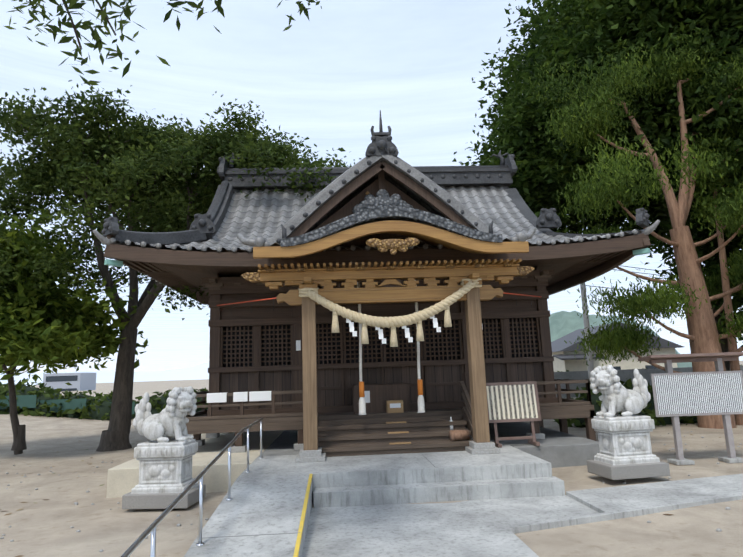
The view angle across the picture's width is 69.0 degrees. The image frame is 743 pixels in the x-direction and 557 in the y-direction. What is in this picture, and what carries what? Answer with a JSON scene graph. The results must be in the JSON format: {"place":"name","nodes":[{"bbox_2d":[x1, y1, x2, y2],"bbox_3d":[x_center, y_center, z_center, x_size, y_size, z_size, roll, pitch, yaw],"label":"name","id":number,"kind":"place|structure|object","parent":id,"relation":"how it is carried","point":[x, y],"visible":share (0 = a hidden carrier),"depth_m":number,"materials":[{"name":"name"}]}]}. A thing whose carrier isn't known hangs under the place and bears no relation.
{"place":"outdoors","nodes":[
{"label":"outdoors","id":0,"kind":"place"},
{"bbox_2d":[4,0,321,97],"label":"branches","id":1,"kind":"object","parent":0,"point":[86,25],"depth_m":5.19,"materials":[{"name":"green plant"}]},
{"bbox_2d":[0,0,742,373],"bbox_3d":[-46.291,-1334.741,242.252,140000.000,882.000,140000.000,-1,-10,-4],"label":"sky","id":2,"kind":"structure","parent":0,"point":[334,74],"depth_m":3279.11,"materials":[{"name":"white"}]},
{"bbox_2d":[0,361,742,556],"bbox_3d":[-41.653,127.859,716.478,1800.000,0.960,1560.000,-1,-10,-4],"label":"ground","id":3,"kind":"structure","parent":0,"point":[40,527],"depth_m":7.33,"materials":[{"name":"beige sand"}]},
{"bbox_2d":[0,395,136,415],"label":"fence","id":4,"kind":"object","parent":3,"relation":"on","point":[28,401],"visible":0.38,"depth_m":23.59,"materials":[{"name":"teal metal"}]},
{"bbox_2d":[43,373,95,390],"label":"building","id":5,"kind":"structure","parent":3,"relation":"on","point":[82,381],"depth_m":120.04,"materials":[{"name":"grey"}]},
{"bbox_2d":[0,209,148,454],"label":"tree","id":6,"kind":"object","parent":3,"relation":"on","point":[58,325],"depth_m":13.48,"materials":[{"name":"green plant"}]},
{"bbox_2d":[122,386,205,508],"bbox_3d":[-2.935,2.358,7.689,0.973,1.589,0.640,-3,-10,4],"label":"guardian lion statue","id":7,"kind":"object","parent":3,"relation":"on","point":[166,453],"visible":0.94,"depth_m":7.47,"materials":[{"name":"stone"}]},
{"bbox_2d":[0,84,339,451],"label":"tree","id":8,"kind":"object","parent":3,"relation":"on","point":[146,154],"depth_m":13.60,"materials":[{"name":"green plant"}]},
{"bbox_2d":[146,121,360,225],"bbox_3d":[-4.368,-0.962,24.984,13.362,14.837,11.219,-1,-10,-4],"label":"tree","id":9,"kind":"object","parent":3,"relation":"on","point":[320,161],"depth_m":24.73,"materials":[{"name":"green plant"}]},
{"bbox_2d":[106,422,599,497],"bbox_3d":[-0.218,3.739,12.308,8.150,0.470,7.650,-1,-10,-4],"label":"podium","id":10,"kind":"object","parent":3,"relation":"on","point":[556,449],"visible":0.27,"depth_m":9.28,"materials":[{"name":"concrete"}]},
{"bbox_2d":[318,381,472,456],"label":"stairs","id":11,"kind":"structure","parent":10,"relation":"on","point":[376,436],"depth_m":9.21,"materials":[{"name":"brown wood"}]},
{"bbox_2d":[486,381,540,447],"bbox_3d":[2.480,2.369,9.481,0.965,1.082,0.420,-1,-10,-4],"label":"notice board","id":12,"kind":"object","parent":10,"relation":"on","point":[512,401],"visible":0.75,"depth_m":9.50,"materials":[{"name":"brown paint"}]},
{"bbox_2d":[0,434,720,556],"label":"leaf litter","id":13,"kind":"object","parent":3,"relation":"on","point":[103,484],"visible":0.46,"depth_m":8.05,"materials":[{"name":"brown plant"}]},
{"bbox_2d":[0,364,741,420],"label":"hedge","id":14,"kind":"object","parent":3,"relation":"on","point":[44,390],"depth_m":23.81,"materials":[{"name":"green plant"}]},
{"bbox_2d":[0,431,741,551],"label":"pebbles","id":15,"kind":"object","parent":3,"relation":"on","point":[717,529],"visible":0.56,"depth_m":7.84,"materials":[{"name":"stone"}]},
{"bbox_2d":[186,373,595,452],"bbox_3d":[0.160,3.123,12.821,7.900,1.635,5.900,-1,-10,-4],"label":"veranda","id":16,"kind":"object","parent":3,"relation":"on","point":[199,423],"visible":0.38,"depth_m":9.95,"materials":[{"name":"brown wood"}]},
{"bbox_2d":[205,266,557,415],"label":"shrine wall","id":17,"kind":"structure","parent":16,"relation":"on","point":[259,348],"depth_m":10.90,"materials":[{"name":"brown wood"}]},
{"bbox_2d":[93,150,659,304],"bbox_3d":[-0.004,-1.442,13.693,10.273,3.834,7.682,-1,-10,-4],"label":"roof","id":18,"kind":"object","parent":17,"relation":"on","point":[567,264],"visible":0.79,"depth_m":10.72,"materials":[{"name":"tile"}]},
{"bbox_2d":[252,110,495,247],"bbox_3d":[0.131,-1.563,11.536,4.895,2.859,3.250,-1,-10,-4],"label":"gable","id":19,"kind":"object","parent":18,"relation":"on","point":[381,157],"visible":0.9,"depth_m":10.13,"materials":[{"name":"grey tile"}]},
{"bbox_2d":[306,172,447,232],"bbox_3d":[0.136,-1.209,11.592,4.240,1.841,3.142,-1,-10,-4],"label":"bargeboard","id":20,"kind":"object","parent":19,"relation":"attached to","point":[409,193],"depth_m":11.01,"materials":[{"name":"brown wood"}]},
{"bbox_2d":[115,186,642,250],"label":"roof front","id":21,"kind":"structure","parent":18,"relation":"on","point":[265,214],"depth_m":12.59,"materials":[{"name":"tile"}]},
{"bbox_2d":[236,206,535,258],"bbox_3d":[0.274,-0.584,9.651,5.162,0.790,2.156,-1,-10,-4],"label":"curved porch gable","id":22,"kind":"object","parent":18,"relation":"on","point":[448,234],"visible":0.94,"depth_m":8.66,"materials":[{"name":"brown wood"}]},
{"bbox_2d":[264,218,510,246],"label":"roof gable trim","id":23,"kind":"structure","parent":22,"relation":"attached to","point":[388,219],"depth_m":9.06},
{"bbox_2d":[184,445,742,556],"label":"paths","id":24,"kind":"structure","parent":3,"relation":"on","point":[361,508],"depth_m":6.61,"materials":[{"name":"concrete"}]},
{"bbox_2d":[120,418,263,556],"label":"handrail","id":25,"kind":"object","parent":24,"relation":"on","point":[151,528],"visible":0.94,"depth_m":5.01,"materials":[{"name":"silver metal"}]},
{"bbox_2d":[241,259,534,462],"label":"portico","id":26,"kind":"structure","parent":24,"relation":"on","point":[392,290],"depth_m":8.99,"materials":[{"name":"brown wood"}]},
{"bbox_2d":[216,292,540,312],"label":"red rods","id":27,"kind":"object","parent":26,"relation":"on","point":[275,298],"visible":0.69,"depth_m":10.14,"materials":[{"name":"orange"}]},
{"bbox_2d":[298,278,481,440],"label":"ropes and offerings","id":28,"kind":"object","parent":26,"relation":"hanging from","point":[381,398],"visible":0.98,"depth_m":8.98,"materials":[{"name":"fabric"}]},
{"bbox_2d":[452,0,742,370],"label":"tree","id":29,"kind":"object","parent":3,"relation":"on","point":[583,30],"depth_m":17.29,"materials":[{"name":"green plant"}]},
{"bbox_2d":[587,365,669,479],"bbox_3d":[3.789,2.103,8.133,0.973,1.601,0.640,0,-10,-10],"label":"guardian lion statue","id":30,"kind":"object","parent":3,"relation":"on","point":[625,445],"visible":1,"depth_m":7.93,"materials":[{"name":"stone"}]},
{"bbox_2d":[580,265,678,388],"bbox_3d":[26.947,3.726,25.164,42.970,7.852,0.439,2,-11,-20],"label":"utility pole","id":31,"kind":"object","parent":3,"relation":"on","point":[590,356],"visible":0.1,"depth_m":18.29,"materials":[{"name":"grey concrete"}]},
{"bbox_2d":[520,20,742,428],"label":"pine tree","id":32,"kind":"object","parent":3,"relation":"on","point":[586,121],"depth_m":14.56,"materials":[{"name":"green plant"}]},
{"bbox_2d":[551,370,734,427],"bbox_3d":[17.578,4.221,18.800,26.193,2.694,3.718,1,-10,-19],"label":"shrub","id":33,"kind":"object","parent":3,"relation":"on","point":[646,411],"depth_m":14.80,"materials":[{"name":"green plant"}]},
{"bbox_2d":[551,323,742,397],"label":"neighbour house","id":34,"kind":"structure","parent":3,"relation":"on","point":[564,357],"depth_m":37.38,"materials":[{"name":"grey"}]},
{"bbox_2d":[636,30,742,351],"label":"tree","id":35,"kind":"object","parent":3,"relation":"on","point":[733,244],"visible":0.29,"depth_m":15.81,"materials":[{"name":"plant"}]},
{"bbox_2d":[638,352,742,464],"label":"sign board","id":36,"kind":"object","parent":3,"relation":"on","point":[718,390],"visible":1,"depth_m":9.24,"materials":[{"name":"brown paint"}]},
{"bbox_2d":[0,340,742,385],"bbox_3d":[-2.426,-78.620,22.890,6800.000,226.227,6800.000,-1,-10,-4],"label":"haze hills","id":37,"kind":"structure","parent":0,"point":[199,372],"depth_m":2245.19,"materials":[{"name":"white"}]},
{"bbox_2d":[549,311,691,367],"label":"distant hill","id":38,"kind":"structure","parent":0,"point":[562,323],"depth_m":178.44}
]}

